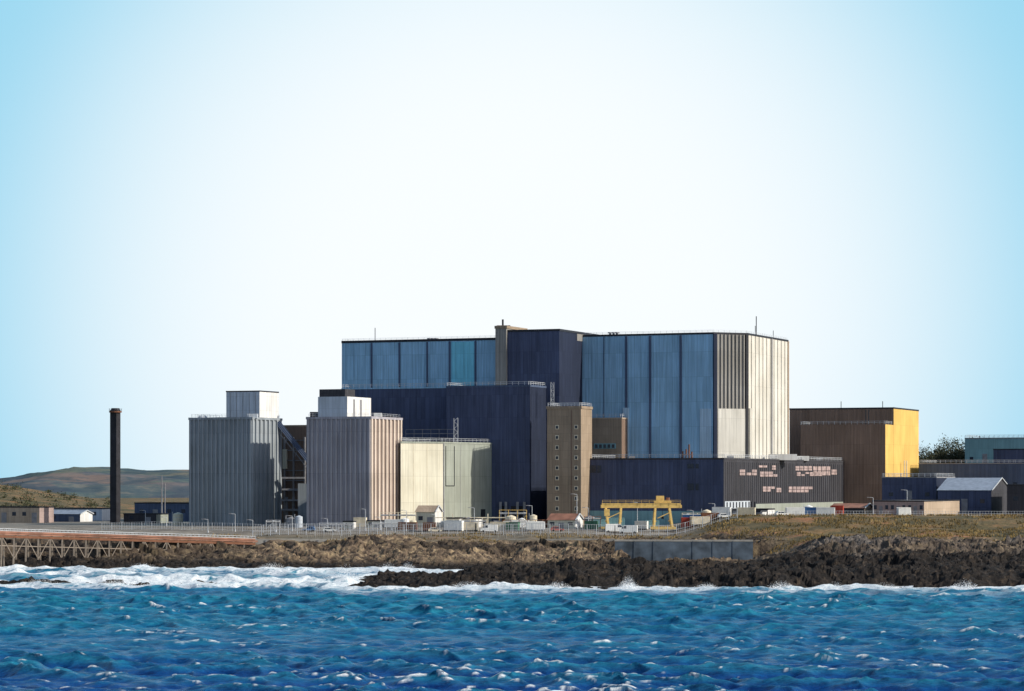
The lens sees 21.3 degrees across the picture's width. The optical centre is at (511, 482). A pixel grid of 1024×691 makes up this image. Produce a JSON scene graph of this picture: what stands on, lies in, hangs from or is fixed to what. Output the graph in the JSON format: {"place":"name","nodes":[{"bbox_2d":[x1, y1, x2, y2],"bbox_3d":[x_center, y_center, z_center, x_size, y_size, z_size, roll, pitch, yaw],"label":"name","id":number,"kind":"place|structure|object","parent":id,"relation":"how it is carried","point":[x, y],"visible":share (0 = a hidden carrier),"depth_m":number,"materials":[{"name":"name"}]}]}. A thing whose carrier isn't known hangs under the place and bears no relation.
{"place":"outdoors","nodes":[
{"label":"outdoors","id":0,"kind":"place"},
{"bbox_2d":[0,467,188,497],"bbox_3d":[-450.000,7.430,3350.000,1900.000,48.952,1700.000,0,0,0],"label":"hill","id":1,"kind":"structure","parent":0,"point":[91,482],"depth_m":2726.75,"materials":[{"name":"plant"}]},
{"bbox_2d":[342,340,494,387],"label":"hall walls","id":2,"kind":"structure","parent":0,"point":[356,363],"depth_m":1003.39,"materials":[{"name":"metal"}]},
{"bbox_2d":[0,564,1023,690],"bbox_3d":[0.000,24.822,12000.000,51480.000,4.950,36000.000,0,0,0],"label":"sea","id":3,"kind":"structure","parent":0,"point":[299,629],"depth_m":439.88,"materials":[{"name":"liquid"}]},
{"bbox_2d":[0,528,257,566],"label":"jetty","id":4,"kind":"object","parent":3,"relation":"in","point":[75,536],"visible":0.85,"depth_m":800.07,"materials":[{"name":"orange paint"}]},
{"bbox_2d":[31,563,978,589],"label":"sea spray","id":5,"kind":"object","parent":3,"relation":"on","point":[784,585],"visible":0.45,"depth_m":631.02,"materials":[{"name":"liquid"}]},
{"bbox_2d":[0,484,1023,588],"bbox_3d":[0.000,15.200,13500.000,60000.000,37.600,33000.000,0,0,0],"label":"ground","id":6,"kind":"structure","parent":0,"point":[898,558],"depth_m":785.17,"materials":[{"name":"stone"}]},
{"bbox_2d":[0,506,53,522],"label":"quay building","id":7,"kind":"structure","parent":6,"relation":"on","point":[26,514],"depth_m":1008.70,"materials":[{"name":"brick"}]},
{"bbox_2d":[0,479,109,507],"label":"shrubs","id":8,"kind":"object","parent":6,"relation":"on","point":[90,503],"visible":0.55,"depth_m":1255.45,"materials":[{"name":"green plant"}]},
{"bbox_2d":[54,510,93,521],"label":"garage building","id":9,"kind":"structure","parent":6,"relation":"on","point":[72,515],"depth_m":1033.07,"materials":[{"name":"white metal"}]},
{"bbox_2d":[54,507,109,520],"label":"office building","id":10,"kind":"structure","parent":6,"relation":"on","point":[101,514],"depth_m":1061.75,"materials":[{"name":"blue paint"}]},
{"bbox_2d":[109,408,121,522],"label":"chimney","id":11,"kind":"object","parent":6,"relation":"on","point":[114,464],"visible":1,"depth_m":999.34,"materials":[{"name":"metal"}]},
{"bbox_2d":[123,513,168,522],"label":"shed","id":12,"kind":"structure","parent":6,"relation":"on","point":[140,517],"depth_m":1002.91,"materials":[{"name":"metal"}]},
{"bbox_2d":[134,502,188,520],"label":"store building","id":13,"kind":"structure","parent":6,"relation":"on","point":[170,507],"depth_m":1054.40,"materials":[{"name":"blue metal"}]},
{"bbox_2d":[161,475,164,512],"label":"communications mast","id":14,"kind":"object","parent":6,"relation":"on","point":[161,496],"visible":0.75,"depth_m":1009.84,"materials":[{"name":"metal"}]},
{"bbox_2d":[172,512,182,524],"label":"storage tank","id":15,"kind":"object","parent":6,"relation":"on","point":[177,517],"visible":0.91,"depth_m":958.58,"materials":[{"name":"metal"}]},
{"bbox_2d":[188,390,282,525],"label":"ribbed concrete tower","id":16,"kind":"structure","parent":6,"relation":"on","point":[235,461],"depth_m":945.99,"materials":[{"name":"concrete"}]},
{"bbox_2d":[266,520,279,528],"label":"pipe rack","id":17,"kind":"object","parent":6,"relation":"on","point":[270,524],"visible":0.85,"depth_m":899.86,"materials":[{"name":"metal"}]},
{"bbox_2d":[287,517,293,527],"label":"storage tank","id":18,"kind":"object","parent":6,"relation":"on","point":[290,520],"visible":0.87,"depth_m":903.79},
{"bbox_2d":[277,421,306,523],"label":"conveyor link building","id":19,"kind":"structure","parent":6,"relation":"on","point":[294,469],"depth_m":970.09,"materials":[{"name":"metal"}]},
{"bbox_2d":[294,514,302,527],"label":"storage tank","id":20,"kind":"object","parent":6,"relation":"on","point":[298,519],"visible":0.81,"depth_m":902.09,"materials":[{"name":"metal"}]},
{"bbox_2d":[102,521,543,532],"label":"security fence","id":21,"kind":"object","parent":6,"relation":"on","point":[242,527],"visible":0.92,"depth_m":884.00,"materials":[{"name":"metal"}]},
{"bbox_2d":[323,527,335,531],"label":"parked car","id":22,"kind":"object","parent":6,"relation":"on","point":[325,529],"visible":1,"depth_m":883.05,"materials":[{"name":"white paint"}]},
{"bbox_2d":[319,523,353,529],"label":"pipe rack","id":23,"kind":"object","parent":6,"relation":"on","point":[336,524],"visible":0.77,"depth_m":892.32,"materials":[{"name":"metal"}]},
{"bbox_2d":[343,521,355,528],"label":"substation hut","id":24,"kind":"object","parent":6,"relation":"on","point":[349,522],"visible":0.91,"depth_m":897.80,"materials":[{"name":"metal"}]},
{"bbox_2d":[306,389,402,526],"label":"ribbed concrete tower","id":25,"kind":"structure","parent":6,"relation":"on","point":[353,457],"depth_m":921.87,"materials":[{"name":"concrete"}]},
{"bbox_2d":[353,517,366,526],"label":"shipping container","id":26,"kind":"object","parent":6,"relation":"on","point":[360,520],"visible":0.73,"depth_m":898.85,"materials":[{"name":"metal"}]},
{"bbox_2d":[366,520,383,527],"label":"substation hut","id":27,"kind":"object","parent":6,"relation":"on","point":[369,522],"visible":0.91,"depth_m":898.15,"materials":[{"name":"metal"}]},
{"bbox_2d":[384,519,399,527],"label":"shipping container","id":28,"kind":"object","parent":6,"relation":"on","point":[390,521],"visible":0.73,"depth_m":896.86,"materials":[{"name":"metal"}]},
{"bbox_2d":[380,512,415,519],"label":"pipe rack","id":29,"kind":"object","parent":6,"relation":"on","point":[389,514],"visible":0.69,"depth_m":905.36,"materials":[{"name":"metal"}]},
{"bbox_2d":[398,522,417,530],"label":"shipping container","id":30,"kind":"object","parent":6,"relation":"on","point":[410,526],"visible":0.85,"depth_m":884.79,"materials":[{"name":"metal"}]},
{"bbox_2d":[341,338,494,387],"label":"hall trim","id":31,"kind":"structure","parent":6,"relation":"on","point":[461,361],"depth_m":995.56,"materials":[{"name":"metal"}]},
{"bbox_2d":[415,505,443,526],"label":"pump hut","id":32,"kind":"object","parent":6,"relation":"on","point":[422,512],"visible":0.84,"depth_m":916.98,"materials":[{"name":"beige paint"}]},
{"bbox_2d":[423,522,435,530],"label":"shipping container","id":33,"kind":"object","parent":6,"relation":"on","point":[430,524],"visible":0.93,"depth_m":878.81,"materials":[{"name":"metal"}]},
{"bbox_2d":[253,539,614,543],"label":"promenade wall","id":34,"kind":"structure","parent":6,"relation":"on","point":[260,541],"depth_m":849.69,"materials":[{"name":"concrete"}]},
{"bbox_2d":[428,527,441,531],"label":"parked car","id":35,"kind":"object","parent":6,"relation":"on","point":[431,529],"visible":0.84,"depth_m":874.03,"materials":[{"name":"beige paint"}]},
{"bbox_2d":[341,385,546,521],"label":"ancillary blocks","id":36,"kind":"structure","parent":6,"relation":"on","point":[508,422],"depth_m":968.82,"materials":[{"name":"metal"}]},
{"bbox_2d":[400,441,491,524],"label":"storage building","id":37,"kind":"structure","parent":6,"relation":"on","point":[472,487],"depth_m":947.06,"materials":[{"name":"metal"}]},
{"bbox_2d":[406,423,457,441],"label":"access lattice","id":38,"kind":"object","parent":37,"relation":"on","point":[422,433],"visible":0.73,"depth_m":964.52,"materials":[{"name":"metal"}]},
{"bbox_2d":[400,438,484,524],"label":"railing and doors","id":39,"kind":"object","parent":37,"relation":"attached to","point":[482,510],"visible":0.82,"depth_m":945.14,"materials":[{"name":"beige paint"}]},
{"bbox_2d":[299,531,596,537],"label":"post and rail fence","id":40,"kind":"object","parent":6,"relation":"on","point":[479,534],"visible":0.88,"depth_m":856.83,"materials":[{"name":"metal"}]},
{"bbox_2d":[444,520,463,530],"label":"shipping container","id":41,"kind":"object","parent":6,"relation":"on","point":[451,523],"visible":0.91,"depth_m":878.89,"materials":[{"name":"metal"}]},
{"bbox_2d":[446,517,465,519],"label":"substation hut","id":42,"kind":"object","parent":6,"relation":"on","point":[454,518],"visible":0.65,"depth_m":897.92,"materials":[{"name":"metal"}]},
{"bbox_2d":[445,519,486,528],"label":"pipe rack","id":43,"kind":"object","parent":6,"relation":"on","point":[475,521],"visible":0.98,"depth_m":885.36,"materials":[{"name":"metal"}]},
{"bbox_2d":[464,522,478,530],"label":"shipping container","id":44,"kind":"object","parent":6,"relation":"on","point":[469,526],"visible":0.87,"depth_m":879.67,"materials":[{"name":"metal"}]},
{"bbox_2d":[463,518,481,526],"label":"substation hut","id":45,"kind":"object","parent":6,"relation":"on","point":[472,519],"visible":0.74,"depth_m":898.48,"materials":[{"name":"metal"}]},
{"bbox_2d":[434,514,516,527],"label":"transformer gantry","id":46,"kind":"object","parent":6,"relation":"on","point":[439,524],"visible":0.2,"depth_m":902.83,"materials":[{"name":"metal"}]},
{"bbox_2d":[481,525,497,531],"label":"delivery van","id":47,"kind":"object","parent":6,"relation":"on","point":[486,528],"visible":0.68,"depth_m":877.05,"materials":[{"name":"white paint"}]},
{"bbox_2d":[252,508,737,536],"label":"security fence","id":48,"kind":"object","parent":6,"relation":"on","point":[466,532],"visible":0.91,"depth_m":867.51,"materials":[{"name":"metal"}]},
{"bbox_2d":[490,522,505,529],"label":"shipping container","id":49,"kind":"object","parent":6,"relation":"on","point":[499,523],"visible":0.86,"depth_m":884.77,"materials":[{"name":"metal"}]},
{"bbox_2d":[494,319,527,384],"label":"lift shaft","id":50,"kind":"object","parent":6,"relation":"on","point":[501,353],"visible":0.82,"depth_m":982.34,"materials":[{"name":"grey concrete"}]},
{"bbox_2d":[506,515,515,520],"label":"storage tank","id":51,"kind":"object","parent":6,"relation":"on","point":[510,517],"visible":0.48,"depth_m":899.68,"materials":[{"name":"metal"}]},
{"bbox_2d":[499,502,525,521],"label":"exhaust stack","id":52,"kind":"object","parent":6,"relation":"on","point":[514,508],"visible":0.52,"depth_m":964.00,"materials":[{"name":"metal"}]},
{"bbox_2d":[499,510,526,520],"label":"pipe rack","id":53,"kind":"object","parent":6,"relation":"on","point":[508,512],"visible":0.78,"depth_m":904.36,"materials":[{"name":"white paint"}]},
{"bbox_2d":[506,522,519,530],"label":"shipping container","id":54,"kind":"object","parent":6,"relation":"on","point":[511,523],"visible":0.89,"depth_m":882.89,"materials":[{"name":"metal"}]},
{"bbox_2d":[510,520,529,527],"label":"shipping container","id":55,"kind":"object","parent":6,"relation":"on","point":[521,524],"visible":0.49,"depth_m":894.91,"materials":[{"name":"metal"}]},
{"bbox_2d":[503,520,543,528],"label":"pipe rack","id":56,"kind":"object","parent":6,"relation":"on","point":[524,521],"visible":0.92,"depth_m":887.86,"materials":[{"name":"metal"}]},
{"bbox_2d":[530,514,536,520],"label":"storage tank","id":57,"kind":"object","parent":6,"relation":"on","point":[533,517],"visible":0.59,"depth_m":898.01,"materials":[{"name":"metal"}]},
{"bbox_2d":[526,522,544,529],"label":"shipping container","id":58,"kind":"object","parent":6,"relation":"on","point":[529,525],"visible":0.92,"depth_m":882.79,"materials":[{"name":"metal"}]},
{"bbox_2d":[542,519,547,527],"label":"shipping container","id":59,"kind":"object","parent":6,"relation":"on","point":[546,522],"visible":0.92,"depth_m":898.45,"materials":[{"name":"metal"}]},
{"bbox_2d":[507,329,598,518],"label":"central block","id":60,"kind":"structure","parent":6,"relation":"on","point":[549,358],"depth_m":979.59,"materials":[{"name":"metal"}]},
{"bbox_2d":[550,527,563,530],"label":"parked car","id":61,"kind":"object","parent":6,"relation":"on","point":[554,528],"visible":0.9,"depth_m":879.02,"materials":[{"name":"red paint"}]},
{"bbox_2d":[547,513,583,527],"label":"orange roofed hut","id":62,"kind":"object","parent":6,"relation":"on","point":[563,520],"visible":0.94,"depth_m":895.73,"materials":[{"name":"orange paint"}]},
{"bbox_2d":[546,402,627,524],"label":"stair tower","id":63,"kind":"structure","parent":6,"relation":"on","point":[579,436],"depth_m":948.41,"materials":[{"name":"concrete"}]},
{"bbox_2d":[555,410,577,512],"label":"windows","id":64,"kind":"structure","parent":63,"relation":"in","point":[556,426],"depth_m":946.01,"materials":[{"name":"glass"}]},
{"bbox_2d":[584,521,597,528],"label":"shipping container","id":65,"kind":"object","parent":6,"relation":"on","point":[591,526],"visible":0.92,"depth_m":890.81,"materials":[{"name":"metal"}]},
{"bbox_2d":[584,516,600,528],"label":"pipe rack","id":66,"kind":"object","parent":6,"relation":"on","point":[592,518],"visible":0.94,"depth_m":895.34,"materials":[{"name":"metal"}]},
{"bbox_2d":[174,513,1023,554],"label":"grass","id":67,"kind":"structure","parent":6,"relation":"on","point":[986,516],"depth_m":852.27,"materials":[{"name":"plant"}]},
{"bbox_2d":[591,519,609,527],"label":"shipping container","id":68,"kind":"object","parent":6,"relation":"on","point":[603,522],"visible":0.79,"depth_m":898.75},
{"bbox_2d":[605,524,620,531],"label":"delivery van","id":69,"kind":"object","parent":6,"relation":"on","point":[616,527],"visible":0.73,"depth_m":882.99,"materials":[{"name":"white paint"}]},
{"bbox_2d":[605,518,624,525],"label":"shipping container","id":70,"kind":"object","parent":6,"relation":"on","point":[614,520],"visible":0.41,"depth_m":900.85,"materials":[{"name":"metal"}]},
{"bbox_2d":[619,525,637,532],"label":"delivery van","id":71,"kind":"object","parent":6,"relation":"on","point":[629,527],"visible":0.64,"depth_m":879.05,"materials":[{"name":"white paint"}]},
{"bbox_2d":[634,521,647,528],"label":"shipping container","id":72,"kind":"object","parent":6,"relation":"on","point":[641,523],"visible":0.69,"depth_m":896.78,"materials":[{"name":"metal"}]},
{"bbox_2d":[601,496,681,530],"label":"gantry crane","id":73,"kind":"object","parent":6,"relation":"on","point":[659,502],"visible":0.91,"depth_m":887.45,"materials":[{"name":"yellow paint"}]},
{"bbox_2d":[645,520,658,527],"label":"shipping container","id":74,"kind":"object","parent":6,"relation":"on","point":[650,522],"visible":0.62,"depth_m":900.67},
{"bbox_2d":[615,540,752,560],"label":"sea wall","id":75,"kind":"structure","parent":6,"relation":"on","point":[657,550],"depth_m":797.32,"materials":[{"name":"concrete"}]},
{"bbox_2d":[583,332,788,457],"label":"hall trim","id":76,"kind":"structure","parent":6,"relation":"on","point":[680,383],"depth_m":986.46,"materials":[{"name":"metal"}]},
{"bbox_2d":[342,330,785,387],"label":"roof railings","id":77,"kind":"object","parent":76,"relation":"on","point":[488,383],"visible":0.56,"depth_m":990.75,"materials":[{"name":"metal"}]},
{"bbox_2d":[427,316,773,400],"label":"masts and roof plant","id":78,"kind":"object","parent":76,"relation":"on","point":[617,333],"visible":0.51,"depth_m":999.90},
{"bbox_2d":[623,408,710,457],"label":"pale panels","id":79,"kind":"object","parent":76,"relation":"attached to","point":[705,431],"visible":0.43,"depth_m":979.10,"materials":[{"name":"metal"}]},
{"bbox_2d":[713,334,788,458],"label":"corner ribs","id":80,"kind":"object","parent":76,"relation":"attached to","point":[732,430],"visible":0.48,"depth_m":981.91,"materials":[{"name":"metal"}]},
{"bbox_2d":[681,517,692,527],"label":"shipping container","id":81,"kind":"object","parent":6,"relation":"on","point":[683,521],"visible":0.83,"depth_m":886.77,"materials":[{"name":"metal"}]},
{"bbox_2d":[690,516,709,524],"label":"shipping container","id":82,"kind":"object","parent":6,"relation":"on","point":[699,520],"visible":0.73,"depth_m":884.80,"materials":[{"name":"metal"}]},
{"bbox_2d":[701,509,710,512],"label":"storage tank","id":83,"kind":"object","parent":6,"relation":"on","point":[706,511],"visible":0.37,"depth_m":905.04,"materials":[{"name":"metal"}]},
{"bbox_2d":[701,513,720,520],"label":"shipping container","id":84,"kind":"object","parent":6,"relation":"on","point":[705,514],"visible":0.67,"depth_m":886.77,"materials":[{"name":"metal"}]},
{"bbox_2d":[590,444,843,524],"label":"turbine hall","id":85,"kind":"structure","parent":6,"relation":"on","point":[779,482],"depth_m":950.08,"materials":[{"name":"metal"}]},
{"bbox_2d":[590,464,711,524],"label":"north windows","id":86,"kind":"structure","parent":85,"relation":"in","point":[630,516],"depth_m":945.32,"materials":[{"name":"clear glass"}]},
{"bbox_2d":[712,507,730,515],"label":"shipping container","id":87,"kind":"object","parent":6,"relation":"on","point":[717,509],"visible":0.61,"depth_m":894.80,"materials":[{"name":"metal"}]},
{"bbox_2d":[717,513,729,517],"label":"parked car","id":88,"kind":"object","parent":6,"relation":"on","point":[721,514],"visible":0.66,"depth_m":884.96,"materials":[{"name":"white paint"}]},
{"bbox_2d":[736,507,755,515],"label":"shipping container","id":89,"kind":"object","parent":6,"relation":"on","point":[743,511],"visible":0.84,"depth_m":890.78,"materials":[{"name":"metal"}]},
{"bbox_2d":[731,508,774,514],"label":"site office","id":90,"kind":"structure","parent":6,"relation":"on","point":[769,510],"depth_m":919.42,"materials":[{"name":"paint"}]},
{"bbox_2d":[756,510,766,514],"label":"store hut","id":91,"kind":"object","parent":6,"relation":"on","point":[760,512],"visible":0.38,"depth_m":905.77,"materials":[{"name":"paint"}]},
{"bbox_2d":[785,507,804,514],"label":"shipping container","id":92,"kind":"object","parent":6,"relation":"on","point":[795,510],"visible":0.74,"depth_m":902.76,"materials":[{"name":"metal"}]},
{"bbox_2d":[805,507,815,514],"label":"shipping container","id":93,"kind":"object","parent":6,"relation":"on","point":[810,510],"visible":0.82,"depth_m":903.55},
{"bbox_2d":[816,507,834,514],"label":"shipping container","id":94,"kind":"object","parent":6,"relation":"on","point":[822,510],"visible":0.68,"depth_m":896.77,"materials":[{"name":"metal"}]},
{"bbox_2d":[830,505,843,514],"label":"shipping container","id":95,"kind":"object","parent":6,"relation":"on","point":[839,509],"visible":0.66,"depth_m":900.77,"materials":[{"name":"metal"}]},
{"bbox_2d":[833,503,871,514],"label":"red roofed shed","id":96,"kind":"structure","parent":6,"relation":"on","point":[860,508],"depth_m":914.68,"materials":[{"name":"orange paint"}]},
{"bbox_2d":[789,401,918,503],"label":"yellow clad building","id":97,"kind":"structure","parent":6,"relation":"on","point":[868,446],"depth_m":1085.07,"materials":[{"name":"metal"}]},
{"bbox_2d":[772,511,1023,515],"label":"field fence","id":98,"kind":"object","parent":6,"relation":"on","point":[968,513],"visible":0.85,"depth_m":893.53,"materials":[{"name":"metal"}]},
{"bbox_2d":[896,507,910,514],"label":"shipping container","id":99,"kind":"object","parent":6,"relation":"on","point":[903,510],"visible":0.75,"depth_m":891.80,"materials":[{"name":"metal"}]},
{"bbox_2d":[872,499,959,515],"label":"long low building","id":100,"kind":"structure","parent":6,"relation":"on","point":[921,505],"depth_m":910.46,"materials":[{"name":"brick"}]},
{"bbox_2d":[882,473,954,499],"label":"workshop building","id":101,"kind":"structure","parent":6,"relation":"on","point":[902,488],"depth_m":989.13,"materials":[{"name":"metal"}]},
{"bbox_2d":[919,433,982,462],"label":"tree row","id":102,"kind":"object","parent":6,"relation":"on","point":[950,453],"visible":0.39,"depth_m":1247.94,"materials":[{"name":"green plant"}]},
{"bbox_2d":[918,460,1023,483],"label":"parapet building","id":103,"kind":"structure","parent":6,"relation":"on","point":[1010,473],"depth_m":1102.90,"materials":[{"name":"metal"}]},
{"bbox_2d":[937,477,1006,512],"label":"gabled warehouse","id":104,"kind":"structure","parent":6,"relation":"on","point":[979,495],"depth_m":965.76,"materials":[{"name":"blue metal"}]},
{"bbox_2d":[965,435,1023,462],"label":"turquoise store","id":105,"kind":"structure","parent":6,"relation":"on","point":[979,448],"depth_m":1223.57,"materials":[{"name":"metal"}]},
{"bbox_2d":[993,449,1023,462],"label":"plant building","id":106,"kind":"structure","parent":6,"relation":"on","point":[1006,455],"depth_m":1166.86,"materials":[{"name":"metal"}]},
{"bbox_2d":[1007,484,1023,512],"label":"dark office building","id":107,"kind":"structure","parent":6,"relation":"on","point":[1015,497],"depth_m":945.79,"materials":[{"name":"metal"}]},
{"bbox_2d":[0,0,1023,477],"label":"sky","id":108,"kind":"structure","parent":0,"point":[201,200],"materials":[{"name":"blue"}]},
{"bbox_2d":[582,334,786,458],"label":"hall walls","id":109,"kind":"structure","parent":0,"point":[603,375],"depth_m":987.69,"materials":[{"name":"metal"}]}
]}

